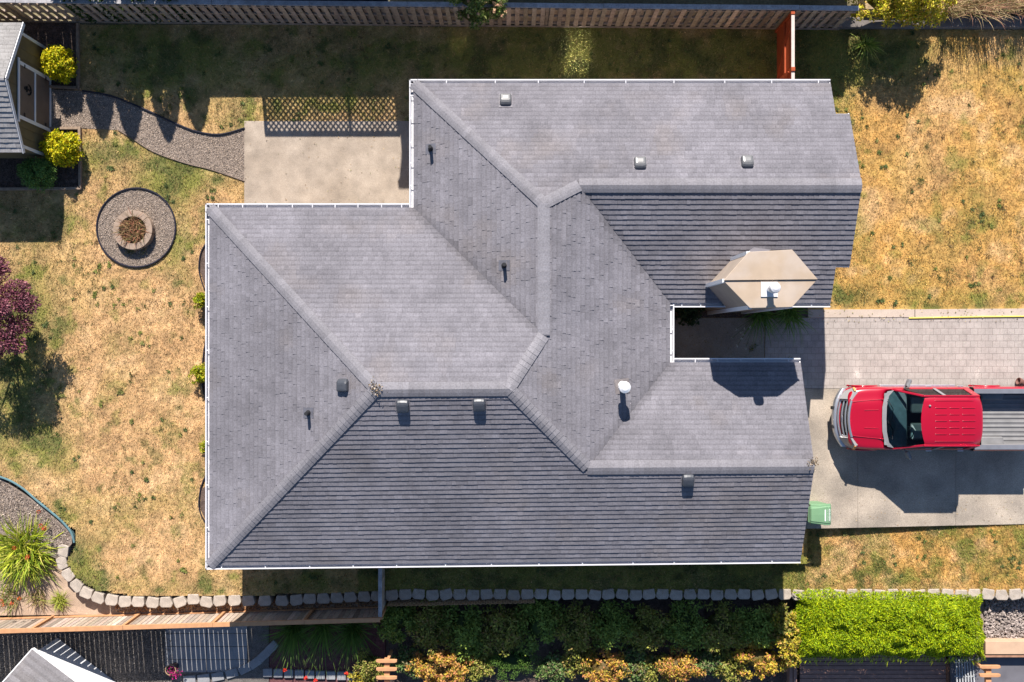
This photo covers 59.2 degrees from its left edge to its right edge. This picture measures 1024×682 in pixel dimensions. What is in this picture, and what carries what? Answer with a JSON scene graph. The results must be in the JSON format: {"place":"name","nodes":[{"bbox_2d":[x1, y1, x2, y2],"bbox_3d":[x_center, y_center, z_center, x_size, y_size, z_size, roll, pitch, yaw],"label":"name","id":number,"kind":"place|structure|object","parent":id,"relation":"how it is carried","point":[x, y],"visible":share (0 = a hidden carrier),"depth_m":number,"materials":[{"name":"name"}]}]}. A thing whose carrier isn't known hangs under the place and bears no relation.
{"place":"outdoors","nodes":[
{"label":"outdoors","id":0,"kind":"place"},
{"bbox_2d":[0,478,75,558],"bbox_3d":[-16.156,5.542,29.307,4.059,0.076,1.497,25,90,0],"label":"garden bed","id":1,"kind":"object","parent":0,"point":[4,514],"visible":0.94,"depth_m":29.31,"materials":[{"name":"grey gravel"}]},
{"bbox_2d":[0,22,77,187],"bbox_3d":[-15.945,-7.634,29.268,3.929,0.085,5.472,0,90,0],"label":"mulch","id":2,"kind":"object","parent":0,"point":[45,30],"visible":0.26,"depth_m":29.27,"materials":[{"name":"wood"}]},
{"bbox_2d":[16,156,57,193],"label":"round shrub","id":3,"kind":"object","parent":2,"relation":"on","point":[37,175],"visible":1,"depth_m":28.63,"materials":[{"name":"green plant"}]},
{"bbox_2d":[40,44,78,84],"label":"round shrub","id":4,"kind":"object","parent":2,"relation":"on","point":[57,64],"visible":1,"depth_m":28.52,"materials":[{"name":"yellow plant"}]},
{"bbox_2d":[39,128,84,167],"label":"round shrub","id":5,"kind":"object","parent":2,"relation":"on","point":[64,148],"visible":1,"depth_m":28.57,"materials":[{"name":"yellow plant"}]},
{"bbox_2d":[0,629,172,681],"bbox_3d":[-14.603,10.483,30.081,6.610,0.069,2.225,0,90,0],"label":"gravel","id":6,"kind":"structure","parent":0,"point":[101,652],"depth_m":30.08,"materials":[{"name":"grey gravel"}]},
{"bbox_2d":[0,625,268,681],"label":"soil","id":7,"kind":"structure","parent":0,"point":[254,646],"depth_m":30.10,"materials":[{"name":"brown soil"}]},
{"bbox_2d":[2,638,114,681],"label":"white shed","id":8,"kind":"structure","parent":7,"relation":"on","point":[57,660],"depth_m":28.62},
{"bbox_2d":[165,634,205,645],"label":"walkway","id":9,"kind":"structure","parent":7,"relation":"on","point":[188,639],"depth_m":30.08,"materials":[{"name":"grey wood"}]},
{"bbox_2d":[165,647,205,658],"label":"walkway","id":10,"kind":"structure","parent":7,"relation":"on","point":[188,652],"depth_m":30.08,"materials":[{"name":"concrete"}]},
{"bbox_2d":[165,660,205,671],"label":"walkway","id":11,"kind":"structure","parent":7,"relation":"on","point":[192,665],"depth_m":30.08,"materials":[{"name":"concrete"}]},
{"bbox_2d":[207,634,246,645],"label":"walkway","id":12,"kind":"structure","parent":7,"relation":"on","point":[226,639],"depth_m":30.08,"materials":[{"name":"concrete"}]},
{"bbox_2d":[207,647,246,658],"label":"walkway","id":13,"kind":"structure","parent":7,"relation":"on","point":[226,652],"depth_m":30.08,"materials":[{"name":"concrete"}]},
{"bbox_2d":[207,660,246,671],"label":"walkway","id":14,"kind":"structure","parent":7,"relation":"on","point":[218,665],"depth_m":30.08,"materials":[{"name":"concrete"}]},
{"bbox_2d":[207,626,246,632],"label":"walkway","id":15,"kind":"structure","parent":7,"relation":"on","point":[239,629],"depth_m":30.08,"materials":[{"name":"grey wood"}]},
{"bbox_2d":[183,640,279,681],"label":"paver edging","id":16,"kind":"object","parent":7,"relation":"on","point":[262,656],"visible":0.96,"depth_m":30.03,"materials":[{"name":"concrete"}]},
{"bbox_2d":[98,189,174,265],"bbox_3d":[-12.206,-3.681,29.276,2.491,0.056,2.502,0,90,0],"label":"gravel","id":17,"kind":"structure","parent":0,"point":[122,206],"depth_m":29.27,"materials":[{"name":"grey gravel"}]},
{"bbox_2d":[113,210,154,249],"bbox_3d":[-12.220,-3.577,29.163,1.269,0.275,1.269,0,90,0],"label":"stone ring","id":18,"kind":"object","parent":17,"relation":"on","point":[148,238],"visible":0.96,"depth_m":29.04,"materials":[{"name":"stone"}]},
{"bbox_2d":[111,209,153,252],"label":"dry plant","id":19,"kind":"object","parent":18,"relation":"on","point":[129,232],"visible":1,"depth_m":29.02,"materials":[{"name":"brown plant"}]},
{"bbox_2d":[96,187,175,267],"bbox_3d":[-12.199,-3.682,29.325,2.614,0.189,2.614,0,90,0],"label":"lawn edging","id":20,"kind":"object","parent":17,"relation":"on","point":[106,201],"visible":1,"depth_m":29.23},
{"bbox_2d":[51,90,244,179],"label":"path","id":21,"kind":"structure","parent":0,"point":[142,114],"depth_m":29.29,"materials":[{"name":"grey gravel"}]},
{"bbox_2d":[0,475,386,614],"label":"soil","id":22,"kind":"structure","parent":0,"point":[81,605],"depth_m":29.64,"materials":[{"name":"brown soil"}]},
{"bbox_2d":[0,584,27,617],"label":"grass clump","id":23,"kind":"object","parent":22,"relation":"on","point":[10,599],"visible":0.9,"depth_m":29.52,"materials":[{"name":"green plant"}]},
{"bbox_2d":[0,510,68,606],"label":"spiky plant","id":24,"kind":"object","parent":22,"relation":"on","point":[20,559],"visible":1,"depth_m":29.17,"materials":[{"name":"green plant"}]},
{"bbox_2d":[0,603,386,633],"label":"wooden fence","id":25,"kind":"object","parent":22,"relation":"on","point":[48,623],"visible":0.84,"depth_m":28.93,"materials":[{"name":"brown wood"}]},
{"bbox_2d":[112,598,377,612],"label":"leaf litter","id":26,"kind":"object","parent":22,"relation":"on","point":[230,608],"visible":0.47,"depth_m":29.60,"materials":[{"name":"plant"}]},
{"bbox_2d":[244,121,408,202],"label":"patio","id":27,"kind":"structure","parent":0,"point":[279,154],"depth_m":29.27,"materials":[{"name":"concrete"}]},
{"bbox_2d":[269,612,385,681],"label":"soil","id":28,"kind":"structure","parent":0,"point":[375,650],"depth_m":30.11,"materials":[{"name":"brown soil"}]},
{"bbox_2d":[258,624,317,672],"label":"sword lily","id":29,"kind":"object","parent":28,"relation":"on","point":[288,632],"visible":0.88,"depth_m":29.73,"materials":[{"name":"green plant"}]},
{"bbox_2d":[263,668,356,680],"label":"paver edging","id":30,"kind":"object","parent":28,"relation":"on","point":[299,673],"visible":0.88,"depth_m":30.02,"materials":[{"name":"concrete"}]},
{"bbox_2d":[290,624,350,674],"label":"sword lily","id":31,"kind":"object","parent":28,"relation":"on","point":[319,629],"visible":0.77,"depth_m":29.72,"materials":[{"name":"green plant"}]},
{"bbox_2d":[319,623,382,672],"bbox_3d":[-5.323,10.024,29.614,2.409,0.982,2.251,0,90,0],"label":"sword lily","id":32,"kind":"object","parent":28,"relation":"on","point":[354,635],"visible":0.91,"depth_m":29.74,"materials":[{"name":"green plant"}]},
{"bbox_2d":[352,647,390,681],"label":"leafy shrub","id":33,"kind":"object","parent":28,"relation":"on","point":[367,666],"visible":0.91,"depth_m":29.56,"materials":[{"name":"green plant"}]},
{"bbox_2d":[0,0,846,26],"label":"ground","id":34,"kind":"structure","parent":0,"point":[791,2],"depth_m":29.31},
{"bbox_2d":[0,0,858,29],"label":"wooden fence","id":35,"kind":"object","parent":34,"relation":"on","point":[534,14],"visible":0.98,"depth_m":28.30,"materials":[{"name":"brown wood"}]},
{"bbox_2d":[443,0,507,29],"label":"flowering shrub","id":36,"kind":"object","parent":34,"relation":"on","point":[473,11],"visible":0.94,"depth_m":27.48,"materials":[{"name":"green plant"}]},
{"bbox_2d":[834,16,1023,29],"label":"wall","id":37,"kind":"structure","parent":34,"relation":"on","point":[967,22],"depth_m":29.10,"materials":[{"name":"stone"}]},
{"bbox_2d":[0,23,1023,595],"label":"lawn","id":38,"kind":"structure","parent":0,"point":[236,193],"depth_m":29.30,"materials":[{"name":"plant"}]},
{"bbox_2d":[0,255,40,358],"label":"plum tree","id":39,"kind":"object","parent":38,"relation":"on","point":[24,304],"visible":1,"depth_m":27.37,"materials":[{"name":"purple plant"}]},
{"bbox_2d":[0,22,50,157],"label":"garden shed","id":40,"kind":"structure","parent":38,"relation":"on","point":[25,105],"depth_m":27.59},
{"bbox_2d":[18,57,50,131],"bbox_3d":[-14.979,-7.630,28.295,0.057,1.970,1.940,0,90,0],"label":"door","id":41,"kind":"structure","parent":40,"relation":"in","point":[35,109],"depth_m":28.27,"materials":[{"name":"paint"}]},
{"bbox_2d":[0,476,75,542],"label":"lawn edging","id":42,"kind":"object","parent":38,"relation":"on","point":[71,531],"visible":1,"depth_m":29.23,"materials":[{"name":"grey metal"}]},
{"bbox_2d":[76,23,79,89],"bbox_3d":[-14.076,-9.235,29.250,0.085,0.130,2.142,0,90,0],"label":"timber edging","id":43,"kind":"object","parent":38,"relation":"on","point":[78,53],"visible":1,"depth_m":29.19,"materials":[{"name":"brown wood"}]},
{"bbox_2d":[82,90,244,134],"bbox_3d":[-11.349,-7.315,29.324,5.414,0.192,0.526,14,90,0],"label":"lawn edging","id":44,"kind":"object","parent":38,"relation":"on","point":[163,117],"visible":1,"depth_m":29.23,"materials":[{"name":"black plastic"}]},
{"bbox_2d":[378,568,386,616],"bbox_3d":[-4.141,7.341,29.005,0.120,1.390,2.648,0,90,0],"label":"short fence","id":45,"kind":"object","parent":38,"relation":"on","point":[382,600],"visible":0.39,"depth_m":28.31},
{"bbox_2d":[11,29,1022,587],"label":"weeds","id":46,"kind":"object","parent":38,"relation":"on","point":[881,165],"visible":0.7,"depth_m":29.27,"materials":[{"name":"green plant"}]},
{"bbox_2d":[205,79,861,569],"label":"house","id":47,"kind":"structure","parent":38,"relation":"on","point":[511,285],"depth_m":25.72,"materials":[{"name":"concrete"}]},
{"bbox_2d":[775,10,794,78],"bbox_3d":[8.582,-8.661,28.530,0.155,1.940,3.001,0,90,0],"label":"gate fence","id":48,"kind":"object","parent":38,"relation":"on","point":[785,30],"visible":0.69,"depth_m":28.15,"materials":[{"name":"red wood"}]},
{"bbox_2d":[808,309,914,317],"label":"kerb","id":49,"kind":"structure","parent":38,"relation":"on","point":[877,313],"depth_m":29.25,"materials":[{"name":"concrete"}]},
{"bbox_2d":[843,32,884,64],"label":"day lily","id":50,"kind":"object","parent":38,"relation":"on","point":[868,44],"visible":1,"depth_m":29.10,"materials":[{"name":"green plant"}]},
{"bbox_2d":[765,317,1023,388],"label":"walkway","id":51,"kind":"structure","parent":38,"relation":"on","point":[839,353],"depth_m":29.27,"materials":[{"name":"stone"}]},
{"bbox_2d":[915,309,1023,316],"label":"kerb","id":52,"kind":"structure","parent":38,"relation":"on","point":[959,312],"depth_m":29.25,"materials":[{"name":"concrete"}]},
{"bbox_2d":[386,598,801,681],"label":"soil","id":53,"kind":"structure","parent":0,"point":[663,605],"depth_m":30.20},
{"bbox_2d":[376,650,396,681],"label":"garden arbour","id":54,"kind":"object","parent":53,"relation":"on","point":[387,668],"visible":1,"depth_m":28.66,"materials":[{"name":"brown wood"}]},
{"bbox_2d":[372,601,418,644],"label":"leafy shrub","id":55,"kind":"object","parent":53,"relation":"on","point":[396,618],"visible":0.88,"depth_m":29.41,"materials":[{"name":"green plant"}]},
{"bbox_2d":[387,643,425,679],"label":"leafy shrub","id":56,"kind":"object","parent":53,"relation":"on","point":[400,663],"visible":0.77,"depth_m":29.74,"materials":[{"name":"green plant"}]},
{"bbox_2d":[403,596,454,654],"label":"leafy shrub","id":57,"kind":"object","parent":53,"relation":"on","point":[428,628],"visible":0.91,"depth_m":29.39,"materials":[{"name":"green plant"}]},
{"bbox_2d":[405,648,475,681],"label":"golden shrub","id":58,"kind":"object","parent":53,"relation":"on","point":[440,662],"visible":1,"depth_m":29.30,"materials":[{"name":"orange plant"}]},
{"bbox_2d":[436,600,487,662],"bbox_3d":[-1.687,9.514,29.538,1.880,1.384,2.259,0,90,0],"label":"leafy shrub","id":59,"kind":"object","parent":53,"relation":"on","point":[466,627],"visible":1,"depth_m":29.39,"materials":[{"name":"green plant"}]},
{"bbox_2d":[461,649,496,681],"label":"leafy shrub","id":60,"kind":"object","parent":53,"relation":"on","point":[478,668],"visible":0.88,"depth_m":29.65,"materials":[{"name":"green plant"}]},
{"bbox_2d":[477,601,528,657],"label":"leafy shrub","id":61,"kind":"object","parent":53,"relation":"on","point":[501,626],"visible":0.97,"depth_m":29.37,"materials":[{"name":"green plant"}]},
{"bbox_2d":[485,643,544,681],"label":"feathery shrub","id":62,"kind":"object","parent":53,"relation":"on","point":[515,661],"visible":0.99,"depth_m":29.71,"materials":[{"name":"green plant"}]},
{"bbox_2d":[511,598,569,655],"bbox_3d":[0.932,9.354,29.612,1.908,1.234,2.020,0,90,0],"label":"leafy shrub","id":63,"kind":"object","parent":53,"relation":"on","point":[541,623],"visible":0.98,"depth_m":29.45,"materials":[{"name":"green plant"}]},
{"bbox_2d":[534,649,574,681],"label":"leafy shrub","id":64,"kind":"object","parent":53,"relation":"on","point":[552,667],"visible":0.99,"depth_m":29.68,"materials":[{"name":"green plant"}]},
{"bbox_2d":[549,599,606,661],"bbox_3d":[2.115,9.389,29.594,1.666,1.271,1.933,-32,90,0],"label":"leafy shrub","id":65,"kind":"object","parent":53,"relation":"on","point":[573,625],"visible":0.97,"depth_m":29.36,"materials":[{"name":"green plant"}]},
{"bbox_2d":[559,644,597,680],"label":"leafy shrub","id":66,"kind":"object","parent":53,"relation":"on","point":[576,664],"visible":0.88,"depth_m":29.71,"materials":[{"name":"green plant"}]},
{"bbox_2d":[578,647,631,681],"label":"golden shrub","id":67,"kind":"object","parent":53,"relation":"on","point":[603,669],"visible":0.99,"depth_m":29.49,"materials":[{"name":"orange plant"}]},
{"bbox_2d":[582,597,641,650],"bbox_3d":[3.284,9.275,29.564,2.182,1.330,1.874,0,90,0],"label":"leafy shrub","id":68,"kind":"object","parent":53,"relation":"on","point":[610,622],"visible":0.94,"depth_m":29.38,"materials":[{"name":"green plant"}]},
{"bbox_2d":[616,644,654,681],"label":"leafy shrub","id":69,"kind":"object","parent":53,"relation":"on","point":[632,659],"visible":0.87,"depth_m":29.74,"materials":[{"name":"green plant"}]},
{"bbox_2d":[622,602,676,654],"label":"leafy shrub","id":70,"kind":"object","parent":53,"relation":"on","point":[648,633],"visible":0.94,"depth_m":29.35,"materials":[{"name":"green plant"}]},
{"bbox_2d":[635,651,671,681],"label":"leafy shrub","id":71,"kind":"object","parent":53,"relation":"on","point":[651,672],"visible":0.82,"depth_m":29.73,"materials":[{"name":"green plant"}]},
{"bbox_2d":[653,646,706,681],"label":"golden shrub","id":72,"kind":"object","parent":53,"relation":"on","point":[679,666],"visible":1,"depth_m":29.36,"materials":[{"name":"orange plant"}]},
{"bbox_2d":[657,597,715,653],"bbox_3d":[5.601,9.390,29.580,1.926,1.299,1.882,-27,90,0],"label":"leafy shrub","id":73,"kind":"object","parent":53,"relation":"on","point":[690,625],"visible":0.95,"depth_m":29.42,"materials":[{"name":"green plant"}]},
{"bbox_2d":[689,646,724,679],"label":"leafy shrub","id":74,"kind":"object","parent":53,"relation":"on","point":[705,658],"visible":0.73,"depth_m":29.70,"materials":[{"name":"green plant"}]},
{"bbox_2d":[696,598,750,656],"bbox_3d":[6.882,9.389,29.580,1.976,1.299,1.937,0,90,0],"label":"leafy shrub","id":75,"kind":"object","parent":53,"relation":"on","point":[721,626],"visible":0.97,"depth_m":29.35,"materials":[{"name":"green plant"}]},
{"bbox_2d":[711,643,749,681],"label":"leafy shrub","id":76,"kind":"object","parent":53,"relation":"on","point":[730,664],"visible":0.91,"depth_m":29.72,"materials":[{"name":"green plant"}]},
{"bbox_2d":[728,605,779,648],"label":"leafy shrub","id":77,"kind":"object","parent":53,"relation":"on","point":[755,624],"visible":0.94,"depth_m":29.30,"materials":[{"name":"green plant"}]},
{"bbox_2d":[731,639,789,679],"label":"golden shrub","id":78,"kind":"object","parent":53,"relation":"on","point":[758,658],"visible":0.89,"depth_m":29.48,"materials":[{"name":"yellow plant"}]},
{"bbox_2d":[760,601,794,644],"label":"leafy shrub","id":79,"kind":"object","parent":53,"relation":"on","point":[781,610],"visible":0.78,"depth_m":29.38,"materials":[{"name":"green plant"}]},
{"bbox_2d":[766,611,801,672],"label":"golden shrub","id":80,"kind":"object","parent":53,"relation":"on","point":[784,645],"visible":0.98,"depth_m":29.09,"materials":[{"name":"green plant"}]},
{"bbox_2d":[262,0,946,656],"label":"ground","id":81,"kind":"structure","parent":0,"point":[852,16],"depth_m":30.30,"materials":[{"name":"brown soil"}]},
{"bbox_2d":[56,544,1023,607],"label":"retaining wall","id":82,"kind":"structure","parent":81,"relation":"on","point":[121,599],"depth_m":29.29,"materials":[{"name":"grey stone"}]},
{"bbox_2d":[787,648,949,681],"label":"wooden deck","id":83,"kind":"structure","parent":81,"relation":"on","point":[918,670],"depth_m":29.92,"materials":[{"name":"wood"}]},
{"bbox_2d":[410,524,1023,596],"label":"lawn","id":84,"kind":"structure","parent":0,"point":[901,546],"depth_m":29.45,"materials":[{"name":"brown plant"}]},
{"bbox_2d":[674,318,763,357],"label":"walkway","id":85,"kind":"structure","parent":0,"point":[710,327],"depth_m":29.27,"materials":[{"name":"concrete"}]},
{"bbox_2d":[674,307,807,317],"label":"soil","id":86,"kind":"structure","parent":0,"point":[722,315],"depth_m":29.28,"materials":[{"name":"brown soil"}]},
{"bbox_2d":[674,307,705,326],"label":"leafy shrub","id":87,"kind":"object","parent":86,"relation":"on","point":[687,314],"visible":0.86,"depth_m":28.75,"materials":[{"name":"green plant"}]},
{"bbox_2d":[741,310,790,344],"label":"strappy plant","id":88,"kind":"object","parent":86,"relation":"on","point":[759,317],"visible":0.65,"depth_m":29.02,"materials":[{"name":"green plant"}]},
{"bbox_2d":[764,307,817,344],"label":"strappy plant","id":89,"kind":"object","parent":86,"relation":"on","point":[793,312],"visible":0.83,"depth_m":29.03,"materials":[{"name":"green plant"}]},
{"bbox_2d":[804,388,857,528],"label":"driveway","id":90,"kind":"structure","parent":0,"point":[835,478],"depth_m":29.27,"materials":[{"name":"concrete"}]},
{"bbox_2d":[807,501,830,524],"bbox_3d":[9.664,5.450,28.743,0.703,1.054,0.680,0,90,0],"label":"wheelie bin","id":91,"kind":"object","parent":90,"relation":"on","point":[819,512],"visible":0.77,"depth_m":28.25,"materials":[{"name":"green plastic"}]},
{"bbox_2d":[858,450,955,527],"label":"driveway","id":92,"kind":"structure","parent":0,"point":[892,484],"depth_m":29.27,"materials":[{"name":"concrete"}]},
{"bbox_2d":[830,379,1023,458],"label":"pickup truck","id":93,"kind":"object","parent":92,"relation":"on","point":[907,416],"visible":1,"depth_m":28.05,"materials":[{"name":"red paint"}]},
{"bbox_2d":[803,598,1023,655],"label":"soil","id":94,"kind":"structure","parent":0,"point":[982,608],"depth_m":29.78,"materials":[{"name":"brown soil"}]},
{"bbox_2d":[792,587,986,665],"bbox_3d":[12.255,9.272,29.139,6.338,1.522,2.486,0,90,0],"label":"hedge","id":95,"kind":"object","parent":94,"relation":"on","point":[922,624],"visible":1,"depth_m":28.73,"materials":[{"name":"green plant"}]},
{"bbox_2d":[983,599,1023,638],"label":"gravel","id":96,"kind":"structure","parent":94,"relation":"on","point":[1015,621],"depth_m":29.71,"materials":[{"name":"grey gravel"}]},
{"bbox_2d":[983,638,1023,656],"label":"raised bed board","id":97,"kind":"object","parent":94,"relation":"on","point":[1003,647],"visible":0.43,"depth_m":29.40,"materials":[{"name":"brown wood"}]},
{"bbox_2d":[858,0,1017,16],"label":"hill","id":98,"kind":"structure","parent":0,"point":[868,6],"depth_m":29.19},
{"bbox_2d":[845,0,958,29],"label":"gold shrub","id":99,"kind":"object","parent":98,"relation":"on","point":[906,10],"visible":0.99,"depth_m":27.87,"materials":[{"name":"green plant"}]},
{"bbox_2d":[957,0,1010,28],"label":"dry grass clump","id":100,"kind":"object","parent":98,"relation":"on","point":[976,4],"visible":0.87,"depth_m":28.47,"materials":[{"name":"beige plant"}]},
{"bbox_2d":[977,0,1018,29],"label":"dry grass clump","id":101,"kind":"object","parent":98,"relation":"on","point":[992,11],"visible":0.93,"depth_m":28.49,"materials":[{"name":"beige plant"}]},
{"bbox_2d":[947,656,1023,681],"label":"walkway","id":102,"kind":"structure","parent":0,"point":[1011,669],"depth_m":29.74,"materials":[{"name":"grey concrete"}]},
{"bbox_2d":[954,659,975,681],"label":"slatted panel","id":103,"kind":"object","parent":102,"relation":"on","point":[965,676],"visible":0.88,"depth_m":29.52,"materials":[{"name":"grey paint"}]},
{"bbox_2d":[970,659,1000,681],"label":"garden arbour","id":104,"kind":"object","parent":102,"relation":"on","point":[987,674],"visible":0.99,"depth_m":28.57,"materials":[{"name":"brown wood"}]},
{"bbox_2d":[956,450,1023,524],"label":"driveway","id":105,"kind":"structure","parent":0,"point":[987,479],"depth_m":29.27,"materials":[{"name":"concrete"}]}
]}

